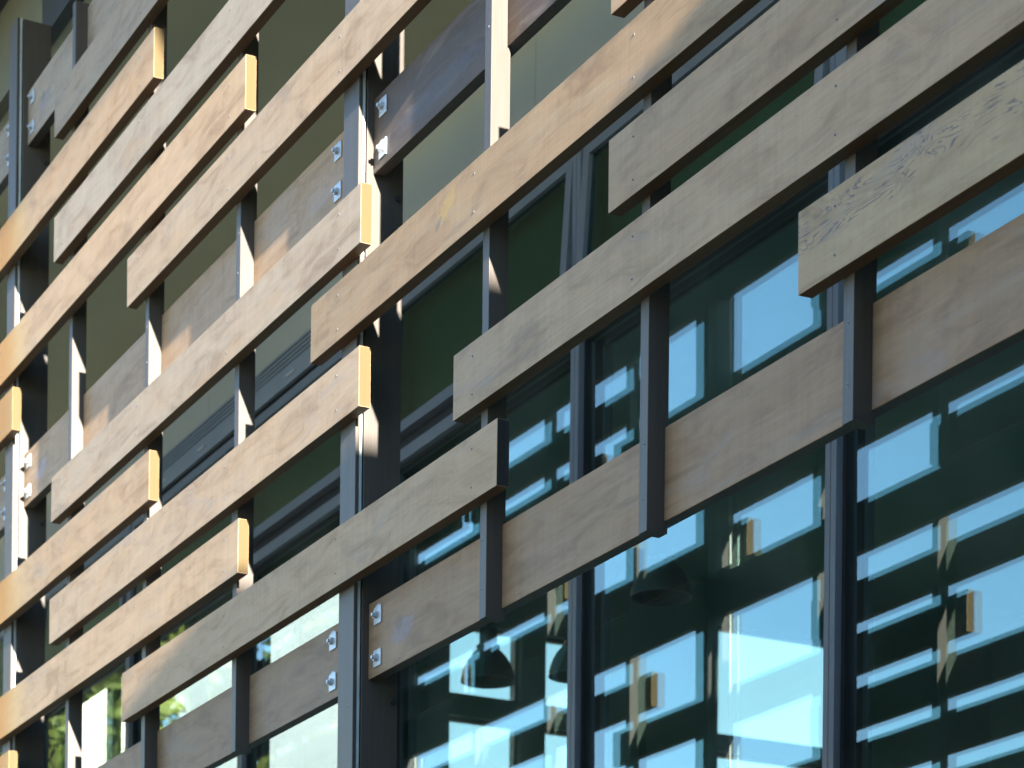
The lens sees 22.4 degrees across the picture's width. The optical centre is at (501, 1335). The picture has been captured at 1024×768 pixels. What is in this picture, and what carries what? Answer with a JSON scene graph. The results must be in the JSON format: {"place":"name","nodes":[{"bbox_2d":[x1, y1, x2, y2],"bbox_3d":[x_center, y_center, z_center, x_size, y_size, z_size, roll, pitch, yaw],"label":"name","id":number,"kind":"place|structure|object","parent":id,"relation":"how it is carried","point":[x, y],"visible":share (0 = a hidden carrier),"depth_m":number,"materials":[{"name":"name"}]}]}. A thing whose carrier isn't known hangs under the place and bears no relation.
{"place":"outdoors","nodes":[
{"label":"outdoors","id":0,"kind":"place"},
{"bbox_2d":[82,594,338,767],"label":"white building","id":1,"kind":"structure","parent":0,"point":[311,742],"depth_m":51.59,"materials":[{"name":"concrete"}]},
{"bbox_2d":[449,632,822,767],"label":"sky","id":2,"kind":"structure","parent":0,"point":[772,690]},
{"bbox_3d":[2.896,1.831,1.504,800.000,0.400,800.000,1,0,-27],"label":"ground","id":3,"kind":"structure","parent":0,"visible":0},
{"bbox_2d":[122,696,185,750],"bbox_3d":[-4.344,-3.218,31.717,1.431,9.560,1.498,1,0,-27],"label":"tree","id":4,"kind":"object","parent":3,"relation":"on","point":[168,716],"visible":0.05,"depth_m":31.46,"materials":[{"name":"green plant"}]},
{"bbox_2d":[0,0,1023,767],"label":"glazed building","id":5,"kind":"structure","parent":3,"relation":"on","point":[880,562],"depth_m":15.37,"materials":[{"name":"black glass"}]},
{"bbox_2d":[44,718,52,767],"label":"window","id":6,"kind":"structure","parent":5,"relation":"in","point":[48,723],"depth_m":17.51,"materials":[{"name":"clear glass"}]},
{"bbox_2d":[106,684,112,761],"bbox_3d":[-2.945,-3.836,18.502,0.285,3.674,0.066,1,0,-27],"label":"end window","id":7,"kind":"structure","parent":5,"relation":"in","point":[109,696],"depth_m":18.53,"materials":[{"name":"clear glass"}]},
{"bbox_2d":[121,688,121,751],"bbox_3d":[-1.870,-3.825,19.057,2.050,3.674,0.066,1,0,-27],"label":"end window","id":8,"kind":"structure","parent":5,"relation":"in","point":[121,688],"depth_m":18.57,"materials":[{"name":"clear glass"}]},
{"bbox_2d":[133,654,141,745],"bbox_3d":[-1.835,-1.342,15.037,0.080,5.663,1.823,1,0,-27],"label":"window","id":9,"kind":"structure","parent":5,"relation":"in","point":[137,658],"depth_m":15.82,"materials":[{"name":"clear glass"}]},
{"bbox_2d":[246,575,262,767],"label":"window","id":10,"kind":"structure","parent":5,"relation":"in","point":[253,760],"depth_m":14.15,"materials":[{"name":"clear glass"}]},
{"bbox_2d":[397,474,409,767],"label":"window","id":11,"kind":"structure","parent":5,"relation":"in","point":[404,559],"depth_m":12.47,"materials":[{"name":"grey metal"}]},
{"bbox_2d":[449,716,516,767],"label":"end window","id":12,"kind":"structure","parent":5,"relation":"in","point":[513,728],"depth_m":20.01,"materials":[{"name":"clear glass"}]},
{"bbox_2d":[450,629,517,701],"bbox_3d":[-0.166,-5.183,19.929,0.617,0.554,0.066,1,0,-27],"label":"end window","id":13,"kind":"structure","parent":5,"relation":"in","point":[514,636],"depth_m":20.04,"materials":[{"name":"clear glass"}]},
{"bbox_2d":[461,622,514,688],"bbox_3d":[-0.062,-4.800,13.806,0.292,2.604,0.292,1,0,-27],"label":"pendant lamp","id":14,"kind":"object","parent":5,"relation":"hanging from","point":[487,665],"visible":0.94,"depth_m":13.75,"materials":[{"name":"black metal"}]},
{"bbox_2d":[0,0,1023,767],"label":"timber screen","id":15,"kind":"object","parent":5,"relation":"attached to","point":[322,220],"visible":1,"depth_m":8.12,"materials":[{"name":"wood"}]},
{"bbox_2d":[545,638,566,708],"bbox_3d":[0.551,-5.175,20.299,0.571,0.554,0.066,1,0,-27],"label":"end window","id":16,"kind":"structure","parent":5,"relation":"in","point":[548,640],"depth_m":20.20,"materials":[{"name":"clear glass"}]},
{"bbox_2d":[545,729,566,736],"bbox_3d":[0.532,-3.350,20.299,0.571,2.775,0.066,1,0,-27],"label":"end window","id":17,"kind":"structure","parent":5,"relation":"in","point":[547,732],"depth_m":20.21,"materials":[{"name":"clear glass"}]},
{"bbox_2d":[548,623,567,683],"bbox_3d":[0.404,-4.787,13.618,0.292,2.621,0.292,1,0,-27],"label":"pendant lamp","id":18,"kind":"object","parent":5,"relation":"hanging from","point":[558,668],"visible":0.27,"depth_m":13.55,"materials":[{"name":"black metal"}]},
{"bbox_2d":[580,341,603,767],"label":"window","id":19,"kind":"structure","parent":5,"relation":"in","point":[594,352],"depth_m":10.78,"materials":[{"name":"grey metal"}]},
{"bbox_2d":[630,535,691,606],"bbox_3d":[0.766,-4.791,12.200,0.292,2.604,0.292,1,0,-27],"label":"pendant lamp","id":20,"kind":"object","parent":5,"relation":"hanging from","point":[661,579],"visible":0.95,"depth_m":12.14,"materials":[{"name":"black metal"}]},
{"bbox_2d":[717,753,821,767],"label":"end window","id":21,"kind":"structure","parent":5,"relation":"in","point":[720,755],"depth_m":21.11,"materials":[{"name":"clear glass"}]},
{"bbox_2d":[718,626,822,748],"bbox_3d":[2.331,-5.291,21.218,1.420,0.895,0.066,1,0,-27],"label":"end window","id":22,"kind":"structure","parent":5,"relation":"in","point":[721,629],"depth_m":21.12,"materials":[{"name":"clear glass"}]},
{"bbox_2d":[840,428,864,767],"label":"window","id":23,"kind":"structure","parent":5,"relation":"in","point":[853,441],"depth_m":9.10,"materials":[{"name":"grey metal"}]}
]}

